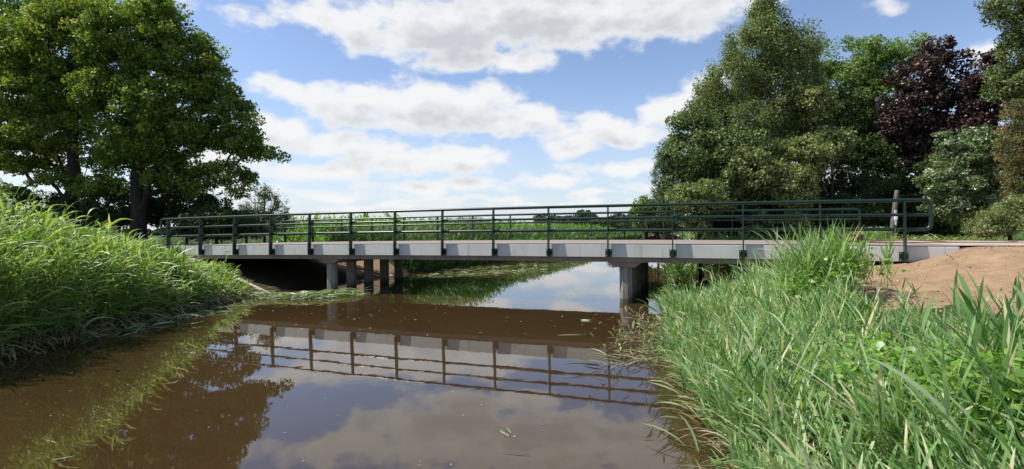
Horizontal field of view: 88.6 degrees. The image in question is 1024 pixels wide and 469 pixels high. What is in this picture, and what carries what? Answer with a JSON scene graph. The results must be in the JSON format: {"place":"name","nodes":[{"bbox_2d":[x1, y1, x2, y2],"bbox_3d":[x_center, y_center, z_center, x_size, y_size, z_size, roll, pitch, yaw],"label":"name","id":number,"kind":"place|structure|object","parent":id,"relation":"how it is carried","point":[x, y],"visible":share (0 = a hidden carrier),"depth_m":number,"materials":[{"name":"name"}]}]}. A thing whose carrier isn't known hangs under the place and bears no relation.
{"place":"outdoors","nodes":[
{"label":"outdoors","id":0,"kind":"place"},
{"bbox_2d":[0,234,737,468],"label":"water","id":1,"kind":"structure","parent":0,"point":[430,389],"depth_m":6.20,"materials":[{"name":"brown liquid"}]},
{"bbox_2d":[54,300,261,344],"bbox_3d":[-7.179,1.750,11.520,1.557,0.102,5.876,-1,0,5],"label":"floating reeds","id":2,"kind":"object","parent":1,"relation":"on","point":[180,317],"visible":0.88,"depth_m":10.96,"materials":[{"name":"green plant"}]},
{"bbox_2d":[242,286,380,300],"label":"floating reeds","id":3,"kind":"object","parent":1,"relation":"on","point":[293,295],"visible":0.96,"depth_m":14.67,"materials":[{"name":"green plant"}]},
{"bbox_2d":[49,295,670,464],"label":"floating specks","id":4,"kind":"object","parent":1,"relation":"on","point":[391,334],"visible":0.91,"depth_m":8.22,"materials":[{"name":"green plant"}]},
{"bbox_2d":[392,267,546,279],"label":"floating reeds","id":5,"kind":"object","parent":1,"relation":"on","point":[493,270],"visible":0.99,"depth_m":22.70,"materials":[{"name":"green plant"}]},
{"bbox_2d":[416,262,555,272],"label":"floating reeds","id":6,"kind":"object","parent":1,"relation":"on","point":[494,266],"visible":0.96,"depth_m":26.16,"materials":[{"name":"green plant"}]},
{"bbox_2d":[563,306,718,368],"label":"dead reed clump","id":7,"kind":"object","parent":1,"relation":"in","point":[627,336],"visible":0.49,"depth_m":7.92,"materials":[{"name":"brown plant"}]},
{"bbox_2d":[0,0,1021,229],"label":"sky","id":8,"kind":"structure","parent":0,"point":[375,105],"materials":[{"name":"blue"}]},
{"bbox_2d":[0,231,1023,468],"bbox_3d":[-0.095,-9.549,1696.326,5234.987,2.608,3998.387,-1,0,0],"label":"ground","id":9,"kind":"structure","parent":0,"point":[988,263],"depth_m":9.49,"materials":[{"name":"brown soil"}]},
{"bbox_2d":[0,0,58,122],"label":"lime tree","id":10,"kind":"object","parent":9,"relation":"on","point":[13,5],"visible":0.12,"depth_m":27.27,"materials":[{"name":"green plant"}]},
{"bbox_2d":[0,188,102,229],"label":"dark shrub","id":11,"kind":"object","parent":9,"relation":"on","point":[49,201],"visible":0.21,"depth_m":26.30,"materials":[{"name":"green plant"}]},
{"bbox_2d":[0,0,129,229],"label":"maple tree","id":12,"kind":"object","parent":9,"relation":"on","point":[33,70],"visible":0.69,"depth_m":25.12,"materials":[{"name":"green plant"}]},
{"bbox_2d":[49,187,165,236],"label":"dark shrub","id":13,"kind":"object","parent":9,"relation":"on","point":[113,211],"visible":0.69,"depth_m":25.15,"materials":[{"name":"green plant"}]},
{"bbox_2d":[0,178,253,351],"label":"reed bed","id":14,"kind":"object","parent":9,"relation":"on","point":[53,260],"visible":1,"depth_m":9.46,"materials":[{"name":"green plant"}]},
{"bbox_2d":[84,227,178,235],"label":"woods","id":15,"kind":"object","parent":9,"relation":"on","point":[155,232],"visible":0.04,"depth_m":429.21,"materials":[{"name":"green plant"}]},
{"bbox_2d":[0,277,274,368],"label":"reed litter","id":16,"kind":"object","parent":9,"relation":"on","point":[83,329],"visible":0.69,"depth_m":9.60,"materials":[{"name":"green plant"}]},
{"bbox_2d":[57,0,291,244],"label":"maple tree","id":17,"kind":"object","parent":9,"relation":"on","point":[155,126],"visible":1,"depth_m":24.29,"materials":[{"name":"green plant"}]},
{"bbox_2d":[148,188,232,243],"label":"dark shrub","id":18,"kind":"object","parent":9,"relation":"on","point":[173,206],"visible":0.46,"depth_m":26.14,"materials":[{"name":"green plant"}]},
{"bbox_2d":[170,201,263,243],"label":"dark shrub","id":19,"kind":"object","parent":9,"relation":"on","point":[213,210],"visible":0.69,"depth_m":23.43,"materials":[{"name":"green plant"}]},
{"bbox_2d":[233,205,278,242],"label":"dark shrub","id":20,"kind":"object","parent":9,"relation":"on","point":[261,237],"visible":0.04,"depth_m":29.80,"materials":[{"name":"green plant"}]},
{"bbox_2d":[238,180,299,242],"bbox_3d":[-13.473,-1.055,28.969,3.410,3.914,2.486,-1,0,0],"label":"feathery sapling","id":21,"kind":"object","parent":9,"relation":"on","point":[264,195],"visible":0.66,"depth_m":28.85,"materials":[{"name":"green plant"}]},
{"bbox_2d":[266,211,606,242],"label":"maize field","id":22,"kind":"structure","parent":9,"relation":"on","point":[290,238],"depth_m":34.61,"materials":[{"name":"green plant"}]},
{"bbox_2d":[321,214,643,272],"bbox_3d":[9.559,-0.076,67.552,5.939,3.175,94.247,0,0,20],"label":"reed bed","id":23,"kind":"object","parent":9,"relation":"on","point":[515,236],"visible":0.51,"depth_m":29.50,"materials":[{"name":"green plant"}]},
{"bbox_2d":[160,198,959,302],"bbox_3d":[-0.808,0.883,16.854,22.754,3.253,7.057,0,0,20],"label":"footbridge","id":24,"kind":"object","parent":9,"relation":"on","point":[631,259],"visible":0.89,"depth_m":14.35,"materials":[{"name":"concrete"}]},
{"bbox_2d":[844,232,864,242],"bbox_3d":[8.641,0.082,13.301,0.557,0.301,0.372,-1,0,0],"label":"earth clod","id":25,"kind":"object","parent":24,"relation":"on","point":[859,237],"visible":0.37,"depth_m":13.19,"materials":[{"name":"brown soil"}]},
{"bbox_2d":[869,242,1020,242],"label":"fallen branch","id":26,"kind":"object","parent":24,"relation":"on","point":[948,242],"visible":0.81,"depth_m":12.36,"materials":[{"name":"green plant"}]},
{"bbox_2d":[114,231,1023,245],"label":"meadow grass","id":27,"kind":"structure","parent":9,"relation":"on","point":[255,241],"depth_m":44.51,"materials":[{"name":"green plant"}]},
{"bbox_2d":[533,209,690,233],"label":"woods","id":28,"kind":"object","parent":9,"relation":"on","point":[581,215],"visible":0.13,"depth_m":260.95,"materials":[{"name":"green plant"}]},
{"bbox_2d":[606,216,641,239],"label":"meadow bush","id":29,"kind":"object","parent":9,"relation":"on","point":[624,225],"visible":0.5,"depth_m":69.42,"materials":[{"name":"green plant"}]},
{"bbox_2d":[628,195,665,239],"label":"distant tree","id":30,"kind":"object","parent":9,"relation":"on","point":[645,200],"visible":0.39,"depth_m":47.54,"materials":[{"name":"green plant"}]},
{"bbox_2d":[641,215,681,239],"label":"meadow bush","id":31,"kind":"object","parent":9,"relation":"on","point":[658,225],"visible":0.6,"depth_m":35.60,"materials":[{"name":"green plant"}]},
{"bbox_2d":[647,138,683,279],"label":"willow bush","id":32,"kind":"object","parent":9,"relation":"on","point":[659,187],"visible":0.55,"depth_m":18.91,"materials":[{"name":"green plant"}]},
{"bbox_2d":[664,178,731,283],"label":"hazel shrub","id":33,"kind":"object","parent":9,"relation":"on","point":[702,192],"visible":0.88,"depth_m":17.09,"materials":[{"name":"green plant"}]},
{"bbox_2d":[656,101,783,280],"bbox_3d":[7.389,-1.504,18.529,4.606,6.315,3.108,-1,0,0],"label":"alder bush","id":34,"kind":"object","parent":9,"relation":"on","point":[707,153],"visible":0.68,"depth_m":17.91,"materials":[{"name":"green plant"}]},
{"bbox_2d":[687,204,782,239],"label":"understory shrub","id":35,"kind":"object","parent":9,"relation":"on","point":[721,224],"visible":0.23,"depth_m":19.34,"materials":[{"name":"green plant"}]},
{"bbox_2d":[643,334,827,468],"bbox_3d":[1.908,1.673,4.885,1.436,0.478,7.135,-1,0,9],"label":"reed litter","id":36,"kind":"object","parent":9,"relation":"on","point":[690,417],"visible":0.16,"depth_m":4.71,"materials":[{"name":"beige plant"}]},
{"bbox_2d":[717,144,793,264],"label":"hazel shrub","id":37,"kind":"object","parent":9,"relation":"on","point":[763,172],"visible":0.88,"depth_m":17.23,"materials":[{"name":"green plant"}]},
{"bbox_2d":[683,0,830,236],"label":"birch tree","id":38,"kind":"object","parent":9,"relation":"on","point":[758,79],"visible":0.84,"depth_m":18.85,"materials":[{"name":"green plant"}]},
{"bbox_2d":[659,225,896,283],"bbox_3d":[19.065,0.441,46.707,7.429,2.309,64.833,0,0,20],"label":"reed bed","id":39,"kind":"object","parent":9,"relation":"on","point":[678,270],"visible":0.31,"depth_m":17.69,"materials":[{"name":"green plant"}]},
{"bbox_2d":[737,178,828,236],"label":"understory shrub","id":40,"kind":"object","parent":9,"relation":"on","point":[782,207],"visible":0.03,"depth_m":19.34,"materials":[{"name":"green plant"}]},
{"bbox_2d":[770,162,822,239],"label":"hazel shrub","id":41,"kind":"object","parent":9,"relation":"on","point":[798,183],"visible":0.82,"depth_m":16.93,"materials":[{"name":"green plant"}]},
{"bbox_2d":[768,133,838,236],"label":"hazel shrub","id":42,"kind":"object","parent":9,"relation":"on","point":[804,150],"visible":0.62,"depth_m":17.43,"materials":[{"name":"green plant"}]},
{"bbox_2d":[777,81,844,235],"bbox_3d":[10.638,-2.396,18.718,2.132,6.126,1.820,0,0,29],"label":"hazel shrub","id":43,"kind":"object","parent":9,"relation":"on","point":[820,100],"visible":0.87,"depth_m":18.41,"materials":[{"name":"green plant"}]},
{"bbox_2d":[782,83,869,227],"bbox_3d":[12.871,-2.959,21.997,4.171,7.246,2.638,-1,0,0],"label":"understory shrub","id":44,"kind":"object","parent":9,"relation":"on","point":[848,113],"visible":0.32,"depth_m":21.39,"materials":[{"name":"green plant"}]},
{"bbox_2d":[638,216,1023,468],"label":"reed bed","id":45,"kind":"object","parent":9,"relation":"on","point":[759,364],"visible":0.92,"depth_m":4.18,"materials":[{"name":"green plant"}]},
{"bbox_2d":[718,226,929,311],"bbox_3d":[4.662,0.576,8.068,2.279,1.396,2.522,-1,0,-37],"label":"bindweed","id":46,"kind":"object","parent":45,"relation":"attached to","point":[817,277],"visible":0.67,"depth_m":7.80,"materials":[{"name":"green plant"}]},
{"bbox_2d":[791,319,1022,428],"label":"bindweed","id":47,"kind":"object","parent":45,"relation":"on","point":[878,343],"visible":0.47,"depth_m":4.03,"materials":[{"name":"green plant"}]},
{"bbox_2d":[905,344,1023,454],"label":"bindweed","id":48,"kind":"object","parent":45,"relation":"on","point":[1018,371],"visible":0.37,"depth_m":3.14,"materials":[{"name":"green plant"}]},
{"bbox_2d":[807,124,859,233],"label":"hazel shrub","id":49,"kind":"object","parent":9,"relation":"on","point":[843,141],"visible":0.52,"depth_m":18.07,"materials":[{"name":"green plant"}]},
{"bbox_2d":[772,216,898,299],"bbox_3d":[5.179,0.452,8.472,1.750,1.663,2.016,-1,0,0],"label":"tall reed clump","id":50,"kind":"object","parent":9,"relation":"on","point":[887,254],"visible":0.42,"depth_m":8.14,"materials":[{"name":"green plant"}]},
{"bbox_2d":[802,189,890,235],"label":"understory shrub","id":51,"kind":"object","parent":9,"relation":"on","point":[878,221],"visible":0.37,"depth_m":18.22,"materials":[{"name":"green plant"}]},
{"bbox_2d":[815,132,910,237],"bbox_3d":[13.746,-1.699,20.901,5.398,4.712,2.593,-1,0,0],"label":"understory shrub","id":52,"kind":"object","parent":9,"relation":"on","point":[841,180],"visible":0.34,"depth_m":20.44,"materials":[{"name":"green plant"}]},
{"bbox_2d":[789,31,946,239],"bbox_3d":[15.353,-4.120,22.966,6.555,9.438,4.030,-1,0,0],"label":"ash tree","id":53,"kind":"object","parent":9,"relation":"on","point":[863,77],"visible":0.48,"depth_m":22.31,"materials":[{"name":"green plant"}]},
{"bbox_2d":[837,97,912,162],"bbox_3d":[17.037,-3.074,24.505,6.154,7.246,2.700,-1,0,0],"label":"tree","id":54,"kind":"object","parent":9,"relation":"on","point":[872,103],"visible":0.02,"depth_m":23.85,"materials":[{"name":"green plant"}]},
{"bbox_2d":[740,234,1023,268],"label":"verge grass","id":55,"kind":"structure","parent":9,"relation":"on","point":[938,238],"depth_m":15.38,"materials":[{"name":"green plant"}]},
{"bbox_2d":[890,190,899,236],"bbox_3d":[12.359,-0.505,16.940,0.381,1.862,0.284,-1,0,0],"label":"wooden pole","id":56,"kind":"object","parent":9,"relation":"on","point":[893,221],"visible":0.69,"depth_m":16.93,"materials":[{"name":"grey wood"}]},
{"bbox_2d":[853,123,941,238],"bbox_3d":[16.587,-2.206,22.432,4.290,5.642,2.542,-1,0,0],"label":"understory shrub","id":57,"kind":"object","parent":9,"relation":"on","point":[904,151],"visible":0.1,"depth_m":22.08,"materials":[{"name":"green plant"}]},
{"bbox_2d":[850,178,954,240],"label":"understory shrub","id":58,"kind":"object","parent":9,"relation":"on","point":[872,194],"visible":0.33,"depth_m":18.97,"materials":[{"name":"green plant"}]},
{"bbox_2d":[819,245,1023,319],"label":"soil crumbs","id":59,"kind":"object","parent":9,"relation":"on","point":[954,277],"visible":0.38,"depth_m":8.75,"materials":[{"name":"brown soil"}]},
{"bbox_2d":[873,34,980,237],"bbox_3d":[16.609,-3.687,20.924,4.179,8.668,2.658,-1,0,0],"label":"copper maple","id":60,"kind":"object","parent":9,"relation":"on","point":[934,83],"visible":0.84,"depth_m":20.61,"materials":[{"name":"purple plant"}]},
{"bbox_2d":[890,152,974,238],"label":"understory shrub","id":61,"kind":"object","parent":9,"relation":"on","point":[949,231],"visible":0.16,"depth_m":18.82,"materials":[{"name":"green plant"}]},
{"bbox_2d":[912,123,1021,239],"bbox_3d":[13.929,-1.536,16.064,3.081,3.651,2.122,-1,0,0],"label":"pale shrub","id":62,"kind":"object","parent":9,"relation":"on","point":[955,188],"visible":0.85,"depth_m":15.65,"materials":[{"name":"green plant"}]},
{"bbox_2d":[937,47,1020,240],"bbox_3d":[18.130,-3.226,19.944,3.546,7.774,2.023,-1,0,0],"label":"copper maple","id":63,"kind":"object","parent":9,"relation":"on","point":[970,110],"visible":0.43,"depth_m":19.73,"materials":[{"name":"purple plant"}]},
{"bbox_2d":[943,267,1023,467],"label":"broad reed clump","id":64,"kind":"object","parent":9,"relation":"on","point":[1000,328],"visible":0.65,"depth_m":3.62,"materials":[{"name":"green plant"}]},
{"bbox_2d":[960,190,1023,239],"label":"bush","id":65,"kind":"object","parent":9,"relation":"on","point":[998,219],"visible":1,"depth_m":14.04,"materials":[{"name":"green plant"}]},
{"bbox_2d":[971,0,1023,122],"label":"edge tree","id":66,"kind":"object","parent":9,"relation":"on","point":[1013,40],"visible":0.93,"depth_m":17.39,"materials":[{"name":"green plant"}]},
{"bbox_2d":[990,97,1023,198],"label":"rusty cypress","id":67,"kind":"object","parent":9,"relation":"on","point":[1012,136],"visible":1,"depth_m":14.43,"materials":[{"name":"green plant"}]},
{"bbox_2d":[894,240,1023,245],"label":"road","id":68,"kind":"structure","parent":0,"point":[989,244],"depth_m":11.84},
{"bbox_2d":[867,239,1017,241],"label":"fallen branch","id":69,"kind":"object","parent":68,"relation":"on","point":[920,240],"visible":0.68,"depth_m":12.92,"materials":[{"name":"wood"}]}
]}

